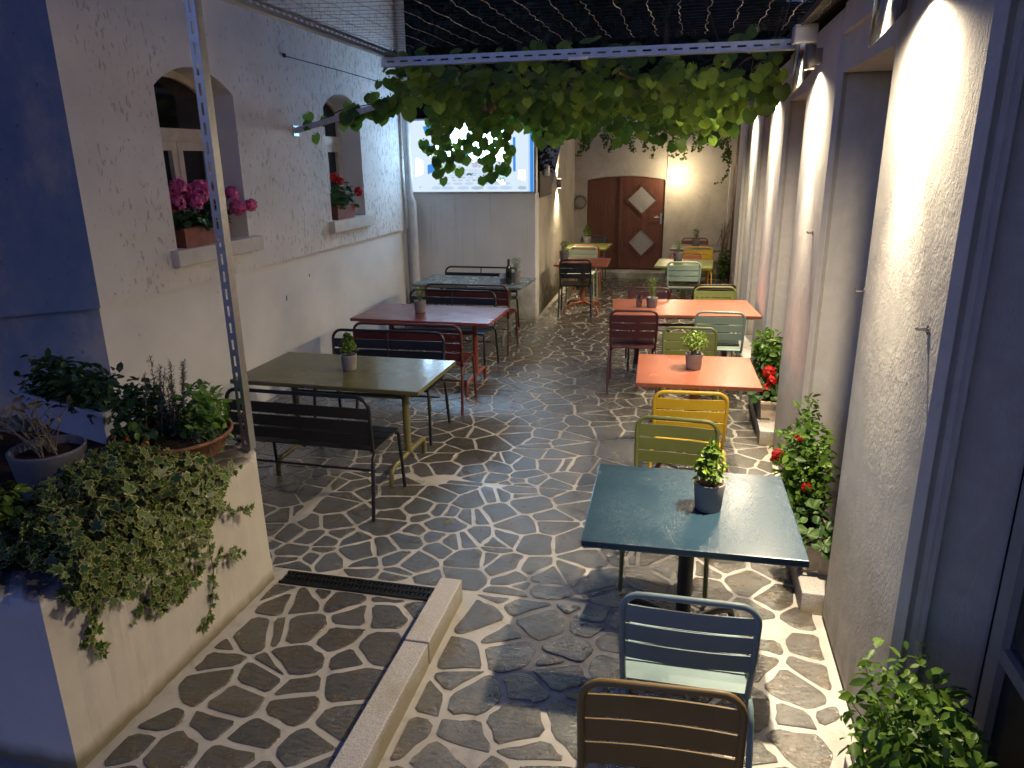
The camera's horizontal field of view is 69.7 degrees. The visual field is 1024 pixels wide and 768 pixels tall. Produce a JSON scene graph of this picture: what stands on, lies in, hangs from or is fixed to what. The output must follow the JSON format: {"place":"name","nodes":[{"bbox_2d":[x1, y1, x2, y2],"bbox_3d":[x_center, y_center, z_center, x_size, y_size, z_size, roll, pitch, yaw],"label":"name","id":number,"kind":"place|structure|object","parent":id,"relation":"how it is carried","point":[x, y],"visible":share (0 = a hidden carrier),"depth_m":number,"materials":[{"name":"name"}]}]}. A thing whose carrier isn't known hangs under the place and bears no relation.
{"place":"outdoors","nodes":[
{"label":"outdoors","id":0,"kind":"place"},
{"bbox_2d":[0,276,856,767],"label":"courtyard floor","id":1,"kind":"structure","parent":0,"point":[502,472],"depth_m":3.88,"materials":[{"name":"stone"}]},
{"bbox_2d":[0,415,274,767],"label":"raised planter","id":2,"kind":"object","parent":1,"relation":"on","point":[66,701],"visible":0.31,"depth_m":2.90,"materials":[{"name":"paint"}]},
{"bbox_2d":[0,480,35,561],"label":"leafy bush","id":3,"kind":"object","parent":2,"relation":"on","point":[7,498],"visible":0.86,"depth_m":2.79,"materials":[{"name":"green plant"}]},
{"bbox_2d":[0,395,86,499],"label":"twig pot","id":4,"kind":"object","parent":2,"relation":"on","point":[34,461],"visible":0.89,"depth_m":3.30,"materials":[{"name":"ceramic"}]},
{"bbox_2d":[9,348,135,443],"bbox_3d":[-2.446,0.044,4.108,1.004,0.432,0.327,9,20,29],"label":"herb trough","id":5,"kind":"object","parent":2,"relation":"on","point":[87,413],"visible":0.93,"depth_m":4.01,"materials":[{"name":"plant"}]},
{"bbox_2d":[0,438,254,661],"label":"variegated ivy","id":6,"kind":"object","parent":2,"relation":"on","point":[101,562],"visible":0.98,"depth_m":2.96,"materials":[{"name":"green plant"}]},
{"bbox_2d":[106,355,233,474],"bbox_3d":[-1.659,0.143,3.556,0.606,0.548,0.566,-2,17,-4],"label":"herb bowl","id":7,"kind":"object","parent":2,"relation":"on","point":[206,428],"visible":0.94,"depth_m":3.53,"materials":[{"name":"ceramic"}]},
{"bbox_2d":[184,0,255,450],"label":"slotted post","id":8,"kind":"object","parent":2,"relation":"on","point":[203,77],"visible":1,"depth_m":3.50,"materials":[{"name":"metal"}]},
{"bbox_2d":[221,0,434,75],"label":"slotted side rail","id":9,"kind":"object","parent":8,"relation":"attached to","point":[273,14],"visible":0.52,"depth_m":4.35,"materials":[{"name":"metal"}]},
{"bbox_2d":[255,0,833,48],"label":"wire net","id":10,"kind":"object","parent":9,"relation":"attached to","point":[598,23],"visible":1,"depth_m":4.26,"materials":[{"name":"black metal"}]},
{"bbox_2d":[380,39,794,67],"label":"slotted beam","id":11,"kind":"structure","parent":9,"relation":"attached to","point":[671,51],"depth_m":5.16,"materials":[{"name":"metal"}]},
{"bbox_2d":[0,0,410,418],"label":"wall","id":12,"kind":"structure","parent":1,"relation":"on","point":[101,144],"depth_m":5.76,"materials":[{"name":"paint"}]},
{"bbox_2d":[154,70,217,225],"bbox_3d":[-2.715,-1.829,5.962,0.072,1.340,0.990,3,18,13],"label":"window frame","id":13,"kind":"structure","parent":12,"relation":"in","point":[175,94],"depth_m":5.99,"materials":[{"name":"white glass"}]},
{"bbox_2d":[169,177,257,247],"bbox_3d":[-2.496,-1.442,6.065,0.329,0.534,1.054,3,18,13],"label":"geranium trough","id":14,"kind":"object","parent":12,"relation":"on","point":[196,229],"visible":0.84,"depth_m":5.82,"materials":[{"name":"ceramic"}]},
{"bbox_2d":[282,53,375,80],"bbox_3d":[-1.777,-3.213,7.515,0.050,0.178,1.419,10,20,32],"label":"tension rod","id":15,"kind":"object","parent":12,"relation":"attached to","point":[284,55],"visible":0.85,"depth_m":7.32,"materials":[{"name":"grey metal"}]},
{"bbox_2d":[323,99,344,195],"bbox_3d":[-2.137,-2.580,8.378,0.072,1.340,0.900,3,18,13],"label":"window frame","id":16,"kind":"structure","parent":12,"relation":"in","point":[333,140],"depth_m":8.59,"materials":[{"name":"white glass"}]},
{"bbox_2d":[329,172,362,219],"bbox_3d":[-1.932,-2.160,8.408,0.328,0.517,0.711,3,18,13],"label":"geranium trough","id":17,"kind":"object","parent":12,"relation":"on","point":[342,208],"visible":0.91,"depth_m":8.23,"materials":[{"name":"ceramic"}]},
{"bbox_2d":[292,93,419,135],"bbox_3d":[-1.451,-2.616,7.083,1.398,0.414,0.101,2,17,9],"label":"grey bracket arm","id":18,"kind":"object","parent":12,"relation":"attached to","point":[297,130],"visible":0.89,"depth_m":7.15},
{"bbox_2d":[302,24,790,186],"bbox_3d":[0.539,-2.942,8.559,4.446,1.178,6.613,3,18,13],"label":"climbing vine","id":19,"kind":"object","parent":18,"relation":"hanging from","point":[706,101],"visible":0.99,"depth_m":6.20,"materials":[{"name":"green plant"}]},
{"bbox_2d":[395,0,420,303],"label":"white downpipe","id":20,"kind":"object","parent":12,"relation":"attached to","point":[413,250],"visible":0.63,"depth_m":10.05,"materials":[{"name":"white metal"}]},
{"bbox_2d":[225,387,406,521],"bbox_3d":[-1.298,0.373,4.901,1.018,0.818,0.562,3,18,13],"label":"garden bench","id":21,"kind":"object","parent":1,"relation":"on","point":[323,432],"visible":0.88,"depth_m":4.65,"materials":[{"name":"black paint"}]},
{"bbox_2d":[230,352,455,486],"bbox_3d":[-1.194,0.248,5.446,1.400,0.733,0.794,3,18,13],"label":"dining table","id":22,"kind":"object","parent":1,"relation":"on","point":[405,378],"visible":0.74,"depth_m":5.29,"materials":[{"name":"green paint"}]},
{"bbox_2d":[338,331,358,370],"bbox_3d":[-1.180,-0.242,5.302,0.143,0.286,0.135,13,22,38],"label":"herb pot","id":23,"kind":"object","parent":22,"relation":"on","point":[349,357],"visible":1,"depth_m":5.27,"materials":[{"name":"grey ceramic"}]},
{"bbox_2d":[278,570,434,601],"bbox_3d":[-0.826,1.093,3.966,0.890,0.024,0.115,3,18,13],"label":"drain grate","id":24,"kind":"object","parent":1,"relation":"on","point":[366,586],"visible":0.94,"depth_m":3.96,"materials":[{"name":"metal"}]},
{"bbox_2d":[313,328,450,444],"bbox_3d":[-1.087,-0.001,6.108,1.018,0.818,0.562,3,17,11],"label":"garden bench","id":25,"kind":"object","parent":1,"relation":"on","point":[387,344],"visible":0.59,"depth_m":6.20,"materials":[{"name":"black paint"}]},
{"bbox_2d":[330,578,461,767],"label":"stone kerb","id":26,"kind":"structure","parent":1,"relation":"on","point":[371,735],"depth_m":3.08,"materials":[{"name":"stone"}]},
{"bbox_2d":[353,322,476,415],"bbox_3d":[-0.883,-0.207,6.769,1.018,0.818,0.562,3,17,11],"label":"garden bench","id":27,"kind":"object","parent":1,"relation":"on","point":[458,356],"visible":0.52,"depth_m":6.48,"materials":[{"name":"red paint"}]},
{"bbox_2d":[350,303,508,395],"bbox_3d":[-0.790,-0.356,7.393,1.390,0.733,0.780,3,18,13],"label":"dining table","id":28,"kind":"object","parent":1,"relation":"on","point":[474,317],"visible":0.69,"depth_m":7.22,"materials":[{"name":"red paint"}]},
{"bbox_2d":[412,283,427,312],"bbox_3d":[-0.912,-0.861,7.269,0.162,0.306,0.152,0,17,4],"label":"herb pot","id":29,"kind":"object","parent":28,"relation":"on","point":[419,304],"visible":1,"depth_m":7.25,"materials":[{"name":"grey ceramic"}]},
{"bbox_2d":[396,289,498,366],"bbox_3d":[-0.704,-0.579,7.974,1.018,0.818,0.562,3,18,13],"label":"garden bench","id":30,"kind":"object","parent":1,"relation":"on","point":[481,331],"visible":0.53,"depth_m":8.01,"materials":[{"name":"black paint"}]},
{"bbox_2d":[425,283,518,355],"bbox_3d":[-0.474,-0.820,8.748,1.018,0.818,0.562,3,18,13],"label":"garden bench","id":31,"kind":"object","parent":1,"relation":"on","point":[502,302],"visible":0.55,"depth_m":8.46,"materials":[{"name":"red paint"}]},
{"bbox_2d":[411,275,535,346],"bbox_3d":[-0.459,-0.932,9.251,1.380,0.733,0.780,4,18,14],"label":"dining table","id":32,"kind":"object","parent":1,"relation":"on","point":[521,285],"visible":0.56,"depth_m":9.07,"materials":[{"name":"grey paint"}]},
{"bbox_2d":[499,273,505,282],"bbox_3d":[-0.110,-1.293,8.940,0.088,0.130,0.038,-4,17,-9],"label":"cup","id":33,"kind":"object","parent":32,"relation":"on","point":[502,277],"visible":1,"depth_m":8.93,"materials":[{"name":"grey ceramic"}]},
{"bbox_2d":[506,259,511,283],"bbox_3d":[-0.040,-1.357,8.858,0.075,0.298,0.075,3,18,13],"label":"wine bottle","id":34,"kind":"object","parent":32,"relation":"on","point":[508,274],"visible":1,"depth_m":8.84,"materials":[{"name":"black glass"}]},
{"bbox_2d":[511,257,520,282],"bbox_3d":[0.048,-1.399,8.942,0.160,0.328,0.158,-13,21,-35],"label":"herb pot","id":35,"kind":"object","parent":32,"relation":"on","point":[516,276],"visible":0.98,"depth_m":8.92,"materials":[{"name":"grey ceramic"}]},
{"bbox_2d":[413,192,538,319],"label":"concrete wall","id":36,"kind":"structure","parent":1,"relation":"on","point":[480,229],"depth_m":10.22,"materials":[{"name":"grey concrete"}]},
{"bbox_2d":[410,119,537,193],"bbox_3d":[-0.546,-3.083,9.949,1.795,0.974,0.105,3,18,13],"label":"lit picture screen","id":37,"kind":"object","parent":36,"relation":"on","point":[522,177],"visible":0.5,"depth_m":9.96,"materials":[{"name":"plastic"}]},
{"bbox_2d":[436,266,519,335],"bbox_3d":[-0.455,-1.108,9.684,1.018,0.818,0.562,3,18,13],"label":"garden bench","id":38,"kind":"object","parent":1,"relation":"on","point":[513,297],"visible":0.34,"depth_m":9.79,"materials":[{"name":"black paint"}]},
{"bbox_2d":[539,139,574,314],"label":"side wall","id":39,"kind":"structure","parent":1,"relation":"on","point":[556,217],"depth_m":11.91,"materials":[{"name":"paint"}]},
{"bbox_2d":[538,129,557,196],"bbox_3d":[0.352,-3.282,10.471,0.548,1.161,1.133,3,18,13],"label":"brown planter box","id":40,"kind":"object","parent":39,"relation":"on","point":[544,185],"visible":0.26,"depth_m":10.44,"materials":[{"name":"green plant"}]},
{"bbox_2d":[544,166,549,175],"bbox_3d":[0.494,-2.999,10.347,0.060,0.140,0.120,3,18,13],"label":"junction box","id":41,"kind":"object","parent":40,"relation":"attached to","point":[547,171],"visible":0.98,"depth_m":10.30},
{"bbox_2d":[557,179,560,187],"bbox_3d":[0.745,-3.216,11.788,0.092,0.148,0.064,3,18,13],"label":"side wall lamp","id":42,"kind":"object","parent":39,"relation":"attached to","point":[558,183],"visible":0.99,"depth_m":11.76,"materials":[{"name":"black"}]},
{"bbox_2d":[557,259,591,317],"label":"garden chair","id":43,"kind":"object","parent":1,"relation":"on","point":[562,267],"visible":1,"depth_m":10.35,"materials":[{"name":"black paint"}]},
{"bbox_2d":[565,246,597,302],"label":"garden chair","id":44,"kind":"object","parent":1,"relation":"on","point":[574,253],"visible":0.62,"depth_m":11.78,"materials":[{"name":"green paint"}]},
{"bbox_2d":[554,258,610,314],"bbox_3d":[1.043,-1.442,10.849,0.760,0.733,0.800,3,17,11],"label":"bistro table","id":45,"kind":"object","parent":1,"relation":"on","point":[600,262],"visible":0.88,"depth_m":10.79,"materials":[{"name":"orange paint"}]},
{"bbox_2d":[559,241,568,259],"bbox_3d":[0.765,-1.983,10.866,0.153,0.296,0.155,-5,18,-14],"label":"herb pot","id":46,"kind":"object","parent":45,"relation":"on","point":[564,252],"visible":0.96,"depth_m":10.84,"materials":[{"name":"ceramic"}]},
{"bbox_2d":[570,245,600,295],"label":"garden chair","id":47,"kind":"object","parent":1,"relation":"on","point":[599,273],"visible":0.44,"depth_m":12.05,"materials":[{"name":"orange paint"}]},
{"bbox_2d":[564,243,612,290],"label":"bistro table","id":48,"kind":"object","parent":1,"relation":"on","point":[604,246],"visible":0.47,"depth_m":12.76,"materials":[{"name":"paint"}]},
{"bbox_2d":[583,225,591,242],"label":"herb pot","id":49,"kind":"object","parent":48,"relation":"on","point":[587,238],"visible":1,"depth_m":12.90,"materials":[{"name":"grey ceramic"}]},
{"bbox_2d":[581,235,605,284],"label":"garden chair","id":50,"kind":"object","parent":1,"relation":"on","point":[594,240],"visible":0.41,"depth_m":13.39,"materials":[{"name":"grey paint"}]},
{"bbox_2d":[444,405,756,666],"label":"fallen leaves","id":51,"kind":"object","parent":1,"relation":"on","point":[447,522],"visible":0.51,"depth_m":4.60,"materials":[{"name":"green plant"}]},
{"bbox_2d":[606,310,658,394],"bbox_3d":[1.172,-0.359,7.168,0.486,0.825,0.548,2,17,8],"label":"garden chair","id":52,"kind":"object","parent":1,"relation":"on","point":[633,339],"visible":0.96,"depth_m":6.92,"materials":[{"name":"red paint"}]},
{"bbox_2d":[625,287,670,370],"bbox_3d":[1.476,-0.600,7.937,0.486,0.825,0.548,2,17,8],"label":"garden chair","id":53,"kind":"object","parent":1,"relation":"on","point":[656,294],"visible":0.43,"depth_m":8.02,"materials":[{"name":"red paint"}]},
{"bbox_2d":[574,116,738,278],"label":"end wall","id":54,"kind":"structure","parent":1,"relation":"on","point":[696,197],"depth_m":13.61,"materials":[{"name":"paint"}]},
{"bbox_2d":[574,191,586,208],"bbox_3d":[1.297,-3.493,13.979,0.256,0.333,0.074,3,18,13],"label":"hose loop","id":55,"kind":"object","parent":54,"relation":"hanging from","point":[578,196],"visible":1,"depth_m":13.96,"materials":[{"name":"grey rubber"}]},
{"bbox_2d":[587,176,664,268],"bbox_3d":[2.146,-3.059,13.995,1.439,1.718,0.115,3,18,13],"label":"arched wooden door","id":56,"kind":"structure","parent":54,"relation":"attached to","point":[625,215],"depth_m":13.97,"materials":[{"name":"brown wood"}]},
{"bbox_2d":[587,176,620,267],"bbox_3d":[1.753,-3.090,14.117,0.617,1.717,0.045,3,18,13],"label":"door leaf","id":57,"kind":"structure","parent":56,"relation":"in","point":[603,193],"depth_m":14.04,"materials":[{"name":"brown wood"}]},
{"bbox_2d":[620,176,664,268],"bbox_3d":[2.452,-3.042,13.928,0.812,1.718,0.115,3,18,13],"label":"door leaf","id":58,"kind":"structure","parent":56,"relation":"in","point":[642,208],"depth_m":13.93,"materials":[{"name":"brown wood"}]},
{"bbox_2d":[575,126,731,184],"bbox_3d":[2.543,-4.169,13.292,2.831,1.113,0.171,3,18,13],"label":"trailing ivy","id":59,"kind":"object","parent":54,"relation":"attached to","point":[727,150],"visible":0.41,"depth_m":13.20,"materials":[{"name":"green plant"}]},
{"bbox_2d":[670,172,684,179],"bbox_3d":[3.029,-3.800,13.456,0.283,0.143,0.088,3,18,13],"label":"bulkhead lamp","id":60,"kind":"object","parent":54,"relation":"attached to","point":[677,176],"visible":1,"depth_m":13.43,"materials":[{"name":"white glass"}]},
{"bbox_2d":[726,167,731,222],"bbox_3d":[3.944,-3.430,13.372,0.036,1.001,0.026,3,18,13],"label":"grey standpipe","id":61,"kind":"object","parent":54,"relation":"attached to","point":[729,193],"visible":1,"depth_m":13.36,"materials":[{"name":"grey metal"}]},
{"bbox_2d":[577,678,747,767],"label":"garden chair","id":62,"kind":"object","parent":1,"relation":"on","point":[728,719],"visible":1,"depth_m":2.02,"materials":[{"name":"brown paint"}]},
{"bbox_2d":[618,415,719,598],"bbox_3d":[0.847,0.638,3.938,0.486,0.825,0.548,4,18,16],"label":"garden chair","id":63,"kind":"object","parent":1,"relation":"on","point":[673,431],"visible":0.4,"depth_m":4.05,"materials":[{"name":"paint"}]},
{"bbox_2d":[663,261,700,321],"bbox_3d":[2.366,-1.325,10.257,0.486,0.825,0.548,2,17,9],"label":"garden chair","id":64,"kind":"object","parent":1,"relation":"on","point":[677,275],"visible":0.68,"depth_m":9.99,"materials":[{"name":"green paint"}]},
{"bbox_2d":[654,259,712,299],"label":"bistro table","id":65,"kind":"object","parent":1,"relation":"on","point":[663,264],"visible":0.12,"depth_m":10.42,"materials":[{"name":"paint"}]},
{"bbox_2d":[673,238,682,260],"bbox_3d":[2.399,-1.933,10.597,0.168,0.317,0.172,3,18,12],"label":"herb pot","id":66,"kind":"object","parent":65,"relation":"on","point":[678,255],"visible":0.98,"depth_m":10.58,"materials":[{"name":"ceramic"}]},
{"bbox_2d":[667,252,701,298],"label":"garden chair","id":67,"kind":"object","parent":1,"relation":"on","point":[699,256],"visible":0.29,"depth_m":10.92,"materials":[{"name":"orange paint"}]},
{"bbox_2d":[609,591,762,767],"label":"garden chair","id":68,"kind":"object","parent":1,"relation":"on","point":[716,644],"visible":0.85,"depth_m":2.44,"materials":[{"name":"blue paint"}]},
{"bbox_2d":[613,299,761,384],"bbox_3d":[1.722,-0.425,7.512,1.390,0.733,0.820,1,17,7],"label":"dining table","id":69,"kind":"object","parent":1,"relation":"on","point":[676,309],"visible":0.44,"depth_m":7.38,"materials":[{"name":"orange paint"}]},
{"bbox_2d":[636,295,642,306],"bbox_3d":[1.285,-0.837,7.424,0.066,0.115,0.066,3,18,13],"label":"drinking glass","id":70,"kind":"object","parent":69,"relation":"on","point":[639,298],"visible":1,"depth_m":7.41,"materials":[{"name":"white"}]},
{"bbox_2d":[646,277,658,307],"bbox_3d":[1.403,-0.927,7.368,0.131,0.317,0.125,1,17,6],"label":"herb pot","id":71,"kind":"object","parent":69,"relation":"on","point":[651,300],"visible":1,"depth_m":7.36,"materials":[{"name":"plant"}]},
{"bbox_2d":[657,326,718,422],"bbox_3d":[1.459,-0.022,6.058,0.486,0.825,0.548,2,17,10],"label":"garden chair","id":72,"kind":"object","parent":1,"relation":"on","point":[678,344],"visible":0.38,"depth_m":6.18,"materials":[{"name":"paint"}]},
{"bbox_2d":[648,390,728,472],"bbox_3d":[1.130,0.374,4.786,0.486,0.825,0.548,2,17,10],"label":"garden chair","id":73,"kind":"object","parent":1,"relation":"on","point":[700,405],"visible":0.47,"depth_m":4.50,"materials":[{"name":"yellow paint"}]},
{"bbox_2d":[679,238,707,283],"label":"garden chair","id":74,"kind":"object","parent":1,"relation":"on","point":[701,242],"visible":0.27,"depth_m":12.81,"materials":[{"name":"orange paint"}]},
{"bbox_2d":[581,464,809,675],"bbox_3d":[0.779,0.879,3.309,0.860,0.733,0.780,3,17,12],"label":"bistro table","id":75,"kind":"object","parent":1,"relation":"on","point":[651,510],"visible":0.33,"depth_m":3.10,"materials":[{"name":"teal paint"}]},
{"bbox_2d":[692,437,728,513],"bbox_3d":[0.840,0.381,3.126,0.163,0.323,0.148,-10,19,-28],"label":"herb pot","id":76,"kind":"object","parent":75,"relation":"on","point":[709,486],"visible":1,"depth_m":3.10,"materials":[{"name":"grey ceramic"}]},
{"bbox_2d":[670,244,720,292],"bbox_3d":[3.067,-1.933,12.361,0.800,0.733,0.740,4,18,15],"label":"bistro table","id":77,"kind":"object","parent":1,"relation":"on","point":[716,248],"visible":0.32,"depth_m":12.15,"materials":[{"name":"grey paint"}]},
{"bbox_2d":[692,228,701,245],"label":"herb pot","id":78,"kind":"object","parent":77,"relation":"on","point":[696,242],"visible":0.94,"depth_m":12.28,"materials":[{"name":"grey ceramic"}]},
{"bbox_2d":[680,246,712,297],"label":"garden chair","id":79,"kind":"object","parent":1,"relation":"on","point":[706,256],"visible":0.49,"depth_m":11.57,"materials":[{"name":"yellow paint"}]},
{"bbox_2d":[636,354,762,472],"bbox_3d":[1.312,0.246,5.348,0.820,0.733,0.770,3,17,11],"label":"bistro table","id":80,"kind":"object","parent":1,"relation":"on","point":[712,373],"visible":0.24,"depth_m":5.14,"materials":[{"name":"orange paint"}]},
{"bbox_2d":[680,329,709,369],"bbox_3d":[1.300,-0.249,5.220,0.211,0.287,0.197,-15,22,-39],"label":"herb pot","id":81,"kind":"object","parent":80,"relation":"on","point":[694,357],"visible":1,"depth_m":5.19,"materials":[{"name":"grey ceramic"}]},
{"bbox_2d":[691,284,735,332],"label":"garden chair","id":82,"kind":"object","parent":1,"relation":"on","point":[714,289],"visible":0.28,"depth_m":8.22,"materials":[{"name":"red paint"}]},
{"bbox_2d":[689,286,738,356],"bbox_3d":[2.191,-0.608,7.935,0.486,0.825,0.548,2,17,9],"label":"garden chair","id":83,"kind":"object","parent":1,"relation":"on","point":[730,295],"visible":0.41,"depth_m":8.04,"materials":[{"name":"paint"}]},
{"bbox_2d":[688,311,745,399],"bbox_3d":[1.963,-0.333,7.049,0.486,0.825,0.548,3,18,13],"label":"garden chair","id":84,"kind":"object","parent":1,"relation":"on","point":[729,340],"visible":0.66,"depth_m":6.77,"materials":[{"name":"green paint"}]},
{"bbox_2d":[710,220,730,274],"bbox_3d":[3.808,-2.514,13.469,0.332,1.018,0.175,3,18,13],"label":"cane bundle","id":85,"kind":"object","parent":1,"relation":"on","point":[723,244],"visible":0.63,"depth_m":13.46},
{"bbox_2d":[717,247,729,281],"bbox_3d":[3.844,-2.162,13.341,0.224,0.651,0.266,-9,19,-26],"label":"corner plant","id":86,"kind":"object","parent":1,"relation":"on","point":[723,267],"visible":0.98,"depth_m":13.31,"materials":[{"name":"green plant"}]},
{"bbox_2d":[729,0,1023,767],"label":"wall","id":87,"kind":"structure","parent":1,"relation":"on","point":[887,167],"depth_m":2.53,"materials":[{"name":"paint"}]},
{"bbox_2d":[727,124,740,280],"bbox_3d":[3.989,-3.379,13.034,0.128,3.100,0.128,3,18,13],"label":"brown drainpipe","id":88,"kind":"object","parent":87,"relation":"attached to","point":[734,196],"visible":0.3,"depth_m":13.05,"materials":[{"name":"brown metal"}]},
{"bbox_2d":[746,327,782,421],"bbox_3d":[2.177,-0.147,6.282,0.408,0.693,0.907,3,18,13],"label":"herb trough","id":89,"kind":"object","parent":87,"relation":"on","point":[767,372],"visible":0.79,"depth_m":6.09,"materials":[{"name":"plant"}]},
{"bbox_2d":[790,23,818,94],"bbox_3d":[1.901,-2.119,4.816,0.143,0.417,0.140,3,18,13],"label":"wall lamp","id":90,"kind":"object","parent":87,"relation":"attached to","point":[804,36],"visible":0.91,"depth_m":4.76,"materials":[{"name":"silver metal"}]},
{"bbox_2d":[768,393,840,574],"bbox_3d":[1.642,0.512,4.082,0.368,0.740,0.984,3,18,13],"label":"herb trough","id":91,"kind":"object","parent":87,"relation":"on","point":[806,499],"visible":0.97,"depth_m":4.01,"materials":[{"name":"plant"}]},
{"bbox_2d":[803,44,822,69],"bbox_3d":[1.857,-2.015,4.537,0.101,0.140,0.066,3,18,13],"label":"wall downlight","id":92,"kind":"object","parent":87,"relation":"attached to","point":[813,56],"depth_m":4.51,"materials":[{"name":"black metal"}]},
{"bbox_2d":[854,287,864,293],"bbox_3d":[1.502,-0.402,3.168,0.057,0.032,0.032,3,18,13],"label":"wall hook","id":93,"kind":"object","parent":87,"relation":"attached to","point":[860,290],"depth_m":3.16,"materials":[{"name":"silver metal"}]},
{"bbox_2d":[868,0,907,47],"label":"wall lamp","id":94,"kind":"object","parent":87,"relation":"attached to","point":[886,14],"visible":1,"depth_m":2.69,"materials":[{"name":"silver metal"}]},
{"bbox_2d":[837,638,999,767],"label":"herb trough","id":95,"kind":"object","parent":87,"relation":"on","point":[914,732],"visible":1,"depth_m":2.08,"materials":[{"name":"plant"}]},
{"bbox_2d":[915,325,930,334],"bbox_3d":[1.301,-0.171,2.321,0.057,0.032,0.032,3,18,13],"label":"wall hook","id":96,"kind":"object","parent":87,"relation":"attached to","point":[927,329],"depth_m":2.32,"materials":[{"name":"silver metal"}]},
{"bbox_2d":[971,477,1023,767],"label":"window frame","id":97,"kind":"structure","parent":87,"relation":"in","point":[999,709],"depth_m":2.29,"materials":[{"name":"metal"}]},
{"bbox_2d":[404,0,806,156],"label":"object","id":98,"kind":"structure","parent":0,"point":[725,13],"depth_m":19.28,"materials":[{"name":"soil"}]},
{"label":"ground","id":99,"kind":"structure","parent":0,"visible":0},
{"bbox_2d":[403,0,500,105],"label":"dark tree","id":100,"kind":"object","parent":99,"relation":"on","point":[406,3],"visible":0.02,"depth_m":18.67,"materials":[{"name":"green plant"}]},
{"bbox_2d":[404,0,672,158],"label":"dark tree","id":101,"kind":"object","parent":99,"relation":"on","point":[468,46],"visible":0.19,"depth_m":14.97,"materials":[{"name":"green plant"}]},
{"bbox_2d":[481,0,773,90],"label":"dark tree","id":102,"kind":"object","parent":99,"relation":"on","point":[590,20],"visible":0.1,"depth_m":15.16,"materials":[{"name":"green plant"}]},
{"bbox_2d":[650,0,815,85],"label":"dark tree","id":103,"kind":"object","parent":99,"relation":"on","point":[784,32],"visible":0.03,"depth_m":16.67,"materials":[{"name":"green plant"}]},
{"bbox_2d":[786,0,810,1],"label":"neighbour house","id":104,"kind":"structure","parent":99,"relation":"on","point":[796,0],"depth_m":18.84,"materials":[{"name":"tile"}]}
]}

